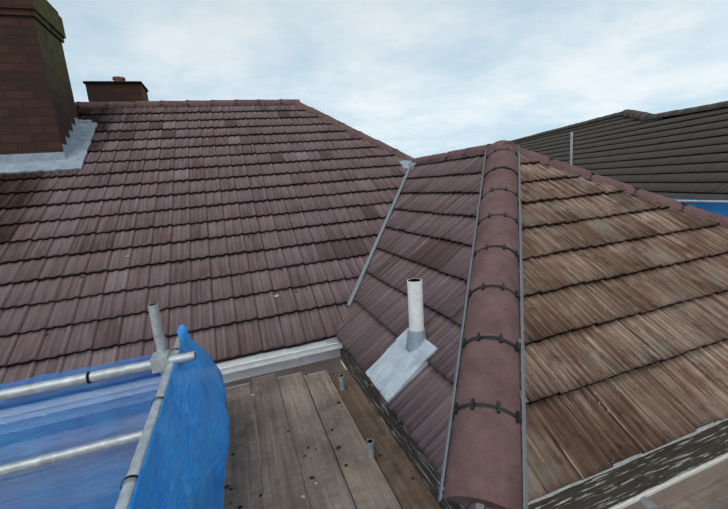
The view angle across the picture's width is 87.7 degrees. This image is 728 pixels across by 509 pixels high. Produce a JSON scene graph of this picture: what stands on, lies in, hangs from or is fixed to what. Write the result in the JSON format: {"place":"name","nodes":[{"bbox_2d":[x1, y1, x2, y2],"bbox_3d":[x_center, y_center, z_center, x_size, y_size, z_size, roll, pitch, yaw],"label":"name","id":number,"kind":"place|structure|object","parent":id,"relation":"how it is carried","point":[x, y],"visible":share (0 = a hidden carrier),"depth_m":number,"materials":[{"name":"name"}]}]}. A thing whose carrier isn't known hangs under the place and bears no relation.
{"place":"outdoors","nodes":[
{"label":"outdoors","id":0,"kind":"place"},
{"bbox_2d":[47,0,727,157],"label":"sky","id":1,"kind":"structure","parent":0,"point":[419,78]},
{"bbox_2d":[513,107,727,199],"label":"roof slope","id":2,"kind":"structure","parent":0,"point":[678,155],"depth_m":9.29,"materials":[{"name":"grey tile"}]},
{"bbox_2d":[511,101,727,141],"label":"neighbour ridge tiles","id":3,"kind":"object","parent":2,"relation":"on","point":[641,115],"visible":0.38,"depth_m":11.47,"materials":[{"name":"grey tile"}]},
{"bbox_3d":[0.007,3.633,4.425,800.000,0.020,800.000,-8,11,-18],"label":"ground","id":4,"kind":"structure","parent":0,"visible":0},
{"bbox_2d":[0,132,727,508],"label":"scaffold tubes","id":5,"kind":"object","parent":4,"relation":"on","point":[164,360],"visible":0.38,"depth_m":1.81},
{"bbox_2d":[0,354,161,508],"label":"tarpaulin","id":6,"kind":"object","parent":5,"relation":"attached to","point":[37,424],"visible":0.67,"depth_m":1.88,"materials":[{"name":"blue plastic"}]},
{"bbox_2d":[128,324,228,508],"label":"debris sheet on guardrail","id":7,"kind":"object","parent":5,"relation":"attached to","point":[183,465],"visible":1,"depth_m":1.65,"materials":[{"name":"blue plastic"}]},
{"bbox_2d":[223,369,727,508],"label":"scaffold boards","id":8,"kind":"object","parent":5,"relation":"on","point":[384,480],"visible":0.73,"depth_m":2.51,"materials":[{"name":"brown wood"}]},
{"bbox_2d":[24,155,421,508],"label":"moss debris","id":9,"kind":"object","parent":8,"relation":"on","point":[400,423],"visible":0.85,"depth_m":2.56,"materials":[{"name":"grey"}]},
{"bbox_2d":[224,346,727,508],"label":"house walls","id":10,"kind":"structure","parent":4,"relation":"on","point":[675,490],"depth_m":3.86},
{"bbox_2d":[6,108,659,476],"bbox_3d":[-3.769,-1.026,6.359,14.397,3.250,12.147,-8,11,-18],"label":"roof underlay","id":11,"kind":"object","parent":10,"relation":"on","point":[280,242],"depth_m":4.39,"materials":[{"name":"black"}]},
{"bbox_2d":[0,0,97,174],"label":"chimney","id":12,"kind":"object","parent":11,"relation":"on","point":[43,128],"visible":1,"depth_m":5.31,"materials":[{"name":"brick"}]},
{"bbox_2d":[83,76,148,101],"bbox_3d":[-4.945,-2.890,7.768,0.990,1.370,0.700,-8,11,-18],"label":"chimney","id":13,"kind":"object","parent":11,"relation":"on","point":[119,89],"visible":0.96,"depth_m":7.41,"materials":[{"name":"brick"}]},
{"bbox_2d":[0,105,407,383],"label":"roof slope","id":14,"kind":"structure","parent":11,"relation":"on","point":[235,277],"depth_m":4.64,"materials":[{"name":"tile"}]},
{"bbox_2d":[75,99,727,508],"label":"ridge tiles","id":15,"kind":"structure","parent":11,"relation":"on","point":[485,465],"depth_m":2.41,"materials":[{"name":"brown tile"}]},
{"bbox_2d":[336,153,486,508],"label":"tiled roof slope","id":16,"kind":"structure","parent":11,"relation":"on","point":[430,226],"depth_m":3.55,"materials":[{"name":"tile"}]},
{"bbox_2d":[325,160,415,341],"bbox_3d":[0.311,-0.407,5.205,0.370,1.849,3.667,-1,11,20],"label":"valley flashing","id":17,"kind":"object","parent":16,"relation":"attached to","point":[409,165],"visible":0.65,"depth_m":4.96,"materials":[{"name":"grey metal"}]},
{"bbox_2d":[366,278,437,401],"bbox_3d":[0.261,0.592,2.772,0.441,0.789,0.440,-8,11,-18],"label":"vent pipe with lead slate","id":18,"kind":"object","parent":16,"relation":"on","point":[396,368],"visible":1,"depth_m":2.75,"materials":[{"name":"white paint"}]},
{"bbox_2d":[480,155,727,508],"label":"tiled roof slope","id":19,"kind":"structure","parent":11,"relation":"on","point":[625,304],"depth_m":2.60,"materials":[{"name":"tile"}]},
{"bbox_2d":[216,339,727,508],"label":"gutter","id":20,"kind":"object","parent":10,"relation":"attached to","point":[253,365],"visible":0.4,"depth_m":3.62,"materials":[{"name":"white plastic"}]},
{"bbox_2d":[340,345,727,508],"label":"wing fascia boards","id":21,"kind":"object","parent":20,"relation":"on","point":[626,480],"visible":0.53,"depth_m":2.09,"materials":[{"name":"grey wood"}]},
{"bbox_2d":[535,111,712,197],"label":"neighbour house","id":22,"kind":"structure","parent":4,"relation":"on","point":[662,118],"depth_m":10.32,"materials":[{"name":"grey tile"}]},
{"bbox_2d":[671,198,727,216],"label":"tarpaulin","id":23,"kind":"object","parent":4,"relation":"on","point":[721,209],"depth_m":5.79,"materials":[{"name":"blue plastic"}]}
]}

